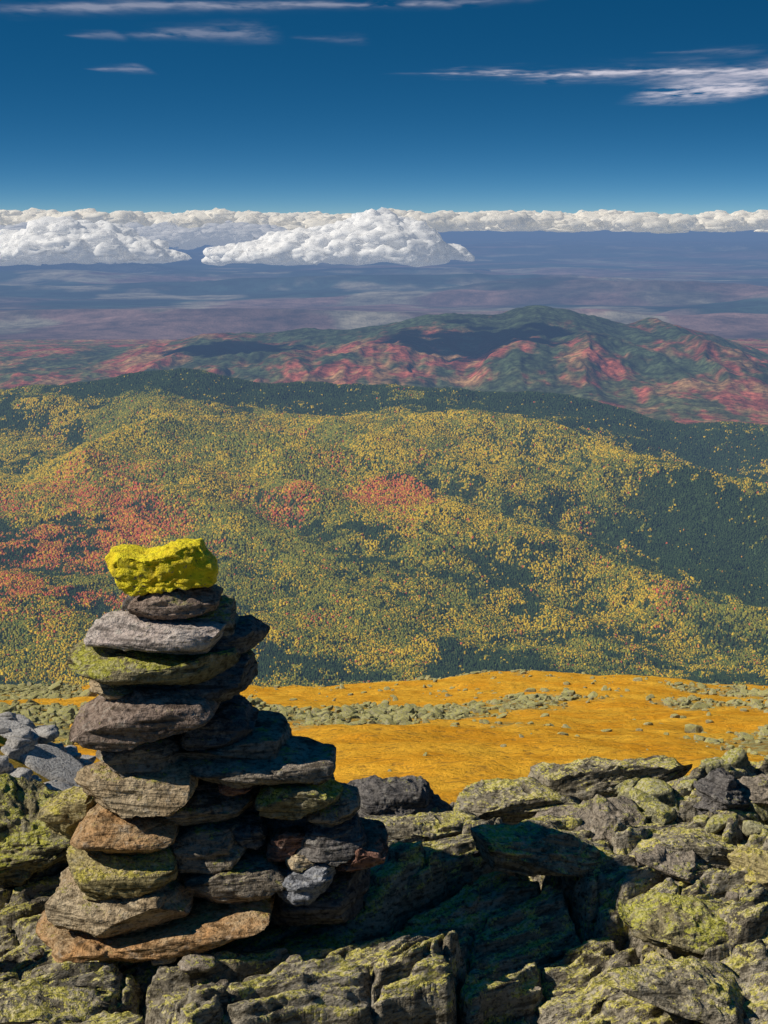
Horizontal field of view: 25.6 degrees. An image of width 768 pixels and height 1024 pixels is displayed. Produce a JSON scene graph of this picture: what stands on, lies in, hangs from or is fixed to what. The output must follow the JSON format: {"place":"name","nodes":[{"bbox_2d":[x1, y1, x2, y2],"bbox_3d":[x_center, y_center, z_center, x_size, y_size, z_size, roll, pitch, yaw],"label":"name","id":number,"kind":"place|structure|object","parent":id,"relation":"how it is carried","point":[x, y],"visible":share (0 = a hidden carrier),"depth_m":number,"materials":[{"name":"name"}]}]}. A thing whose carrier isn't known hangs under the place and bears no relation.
{"place":"outdoors","nodes":[
{"label":"outdoors","id":0,"kind":"place"},
{"bbox_2d":[0,216,191,265],"bbox_3d":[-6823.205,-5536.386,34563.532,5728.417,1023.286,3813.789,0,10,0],"label":"cloud","id":1,"kind":"structure","parent":0,"point":[49,240],"depth_m":33533.71,"materials":[{"name":"white"}]},
{"bbox_2d":[0,220,286,249],"bbox_3d":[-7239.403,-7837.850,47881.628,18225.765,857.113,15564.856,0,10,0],"label":"cloud","id":2,"kind":"structure","parent":0,"point":[216,234],"depth_m":41465.95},
{"bbox_2d":[201,207,474,266],"bbox_3d":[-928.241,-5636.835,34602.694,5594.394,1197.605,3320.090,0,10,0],"label":"cloud","id":3,"kind":"structure","parent":0,"point":[371,236],"depth_m":33640.32,"materials":[{"name":"white"}]},
{"bbox_2d":[0,760,767,1023],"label":"rocky ground","id":4,"kind":"structure","parent":0,"point":[489,960],"depth_m":6.87,"materials":[{"name":"grey stone"}]},
{"bbox_2d":[0,773,70,886],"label":"boulder","id":5,"kind":"object","parent":4,"relation":"on","point":[31,845],"visible":0.77,"depth_m":7.41,"materials":[{"name":"stone"}]},
{"bbox_2d":[0,978,110,1023],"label":"boulder","id":6,"kind":"object","parent":4,"relation":"on","point":[29,1000],"visible":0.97,"depth_m":6.20,"materials":[{"name":"stone"}]},
{"bbox_2d":[35,538,387,964],"bbox_3d":[-0.689,0.897,6.703,1.413,1.640,0.913,0,10,0],"label":"cairn","id":7,"kind":"object","parent":4,"relation":"on","point":[205,806],"visible":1,"depth_m":6.50,"materials":[{"name":"grey stone"}]},
{"bbox_2d":[5,820,745,993],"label":"stones","id":8,"kind":"object","parent":4,"relation":"on","point":[196,963],"visible":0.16,"depth_m":6.40,"materials":[{"name":"grey stone"}]},
{"bbox_2d":[347,775,452,816],"bbox_3d":[0.089,1.500,8.634,0.644,0.260,0.441,4,13,-12],"label":"boulder","id":9,"kind":"object","parent":4,"relation":"on","point":[400,796],"visible":0.56,"depth_m":8.54,"materials":[{"name":"grey stone"}]},
{"bbox_2d":[364,809,479,841],"bbox_3d":[0.167,1.524,8.054,0.766,0.176,0.394,1,4,-29],"label":"boulder","id":10,"kind":"object","parent":4,"relation":"on","point":[429,826],"visible":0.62,"depth_m":7.99,"materials":[{"name":"stone"}]},
{"bbox_2d":[468,851,479,856],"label":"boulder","id":11,"kind":"object","parent":4,"relation":"on","point":[475,854],"visible":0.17,"depth_m":7.53,"materials":[{"name":"grey stone"}]},
{"bbox_2d":[453,777,581,824],"bbox_3d":[0.649,1.477,8.473,0.657,0.213,0.336,-8,12,-10],"label":"boulder","id":12,"kind":"object","parent":4,"relation":"on","point":[513,801],"visible":0.73,"depth_m":8.37,"materials":[{"name":"stone"}]},
{"bbox_2d":[470,819,613,876],"bbox_3d":[0.754,1.479,7.363,0.833,0.209,0.338,11,10,-30],"label":"boulder","id":13,"kind":"object","parent":4,"relation":"on","point":[530,847],"visible":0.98,"depth_m":7.24,"materials":[{"name":"grey stone"}]},
{"bbox_2d":[532,794,647,841],"bbox_3d":[1.030,1.480,7.930,0.623,0.198,0.403,-9,23,-16],"label":"boulder","id":14,"kind":"object","parent":4,"relation":"on","point":[600,815],"visible":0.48,"depth_m":7.91,"materials":[{"name":"grey stone"}]},
{"bbox_2d":[528,755,692,800],"bbox_3d":[1.117,1.390,8.705,0.889,0.313,0.453,-12,9,-15],"label":"boulder","id":15,"kind":"object","parent":4,"relation":"on","point":[585,779],"visible":0.54,"depth_m":8.54,"materials":[{"name":"stone"}]},
{"bbox_2d":[634,842,707,883],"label":"boulder","id":16,"kind":"object","parent":4,"relation":"on","point":[680,866],"visible":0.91,"depth_m":7.33,"materials":[{"name":"grey stone"}]},
{"bbox_2d":[617,891,729,958],"bbox_3d":[1.215,1.679,6.873,0.523,0.175,0.424,1,17,-6],"label":"boulder","id":17,"kind":"object","parent":4,"relation":"on","point":[685,925],"visible":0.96,"depth_m":6.80,"materials":[{"name":"stone"}]},
{"bbox_2d":[607,955,747,1023],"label":"boulder","id":18,"kind":"object","parent":4,"relation":"on","point":[691,987],"visible":1,"depth_m":6.27,"materials":[{"name":"grey stone"}]},
{"bbox_2d":[626,827,747,869],"bbox_3d":[1.406,1.546,7.581,0.677,0.208,0.411,5,1,-27],"label":"boulder","id":19,"kind":"object","parent":4,"relation":"on","point":[711,850],"visible":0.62,"depth_m":7.48,"materials":[{"name":"stone"}]},
{"bbox_2d":[612,747,767,837],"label":"loose stones","id":20,"kind":"object","parent":4,"relation":"on","point":[655,800],"visible":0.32,"depth_m":8.14,"materials":[{"name":"stone"}]},
{"bbox_2d":[693,768,749,814],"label":"boulder","id":21,"kind":"object","parent":4,"relation":"on","point":[717,789],"visible":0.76,"depth_m":8.14,"materials":[{"name":"grey stone"}]},
{"bbox_2d":[727,844,767,886],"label":"boulder","id":22,"kind":"object","parent":4,"relation":"on","point":[752,861],"visible":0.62,"depth_m":7.33,"materials":[{"name":"stone"}]},
{"bbox_2d":[735,774,767,806],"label":"boulder","id":23,"kind":"object","parent":4,"relation":"on","point":[754,789],"visible":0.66,"depth_m":8.20,"materials":[{"name":"grey stone"}]},
{"bbox_2d":[760,928,767,953],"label":"boulder","id":24,"kind":"object","parent":4,"relation":"on","point":[764,938],"visible":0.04,"depth_m":6.76,"materials":[{"name":"stone"}]},
{"bbox_2d":[0,230,767,339],"bbox_3d":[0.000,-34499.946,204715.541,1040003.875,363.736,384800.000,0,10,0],"label":"distant plain","id":25,"kind":"structure","parent":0,"point":[715,283],"depth_m":23971.52,"materials":[{"name":"blue"}]},
{"bbox_2d":[0,305,767,421],"bbox_3d":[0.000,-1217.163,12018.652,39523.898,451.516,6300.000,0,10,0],"label":"mountain ridge","id":26,"kind":"structure","parent":0,"point":[655,368],"depth_m":10892.22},
{"bbox_2d":[0,670,767,803],"bbox_3d":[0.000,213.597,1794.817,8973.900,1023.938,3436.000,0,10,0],"label":"alpine meadow","id":27,"kind":"structure","parent":0,"point":[452,764],"depth_m":49.96,"materials":[{"name":"orange plant"}]},
{"bbox_2d":[0,712,95,790],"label":"pale talus","id":28,"kind":"structure","parent":27,"relation":"on","point":[31,745],"depth_m":16.91,"materials":[{"name":"grey stone"}]},
{"bbox_2d":[0,370,767,685],"bbox_3d":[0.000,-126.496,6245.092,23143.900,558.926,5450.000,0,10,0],"label":"forested hill","id":29,"kind":"structure","parent":0,"point":[699,508],"depth_m":5527.34,"materials":[{"name":"green plant"}]},
{"bbox_2d":[0,368,767,686],"bbox_3d":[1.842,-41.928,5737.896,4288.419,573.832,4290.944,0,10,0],"label":"autumn forest","id":30,"kind":"object","parent":29,"relation":"on","point":[38,482],"visible":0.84,"depth_m":5212.59,"materials":[{"name":"green plant"}]},
{"bbox_2d":[0,669,767,777],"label":"rubble field","id":31,"kind":"structure","parent":0,"point":[383,713],"depth_m":78.25,"materials":[{"name":"grey stone"}]},
{"bbox_2d":[0,208,767,233],"bbox_3d":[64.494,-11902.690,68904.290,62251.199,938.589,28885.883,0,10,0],"label":"cloud","id":32,"kind":"structure","parent":0,"point":[600,220],"depth_m":55729.12,"materials":[{"name":"white"}]},
{"bbox_2d":[0,0,767,214],"label":"sky","id":33,"kind":"structure","parent":0,"point":[333,107],"materials":[{"name":"blue"}]},
{"bbox_2d":[555,69,767,76],"bbox_3d":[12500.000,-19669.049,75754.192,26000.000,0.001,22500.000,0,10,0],"label":"cloud","id":34,"kind":"structure","parent":0,"point":[753,72],"depth_m":75337.68,"materials":[{"name":"white"}]},
{"bbox_2d":[662,79,765,96],"bbox_3d":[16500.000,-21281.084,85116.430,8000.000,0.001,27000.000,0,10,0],"label":"cloud","id":35,"kind":"structure","parent":0,"point":[731,91],"depth_m":85076.76,"materials":[{"name":"white"}]}
]}

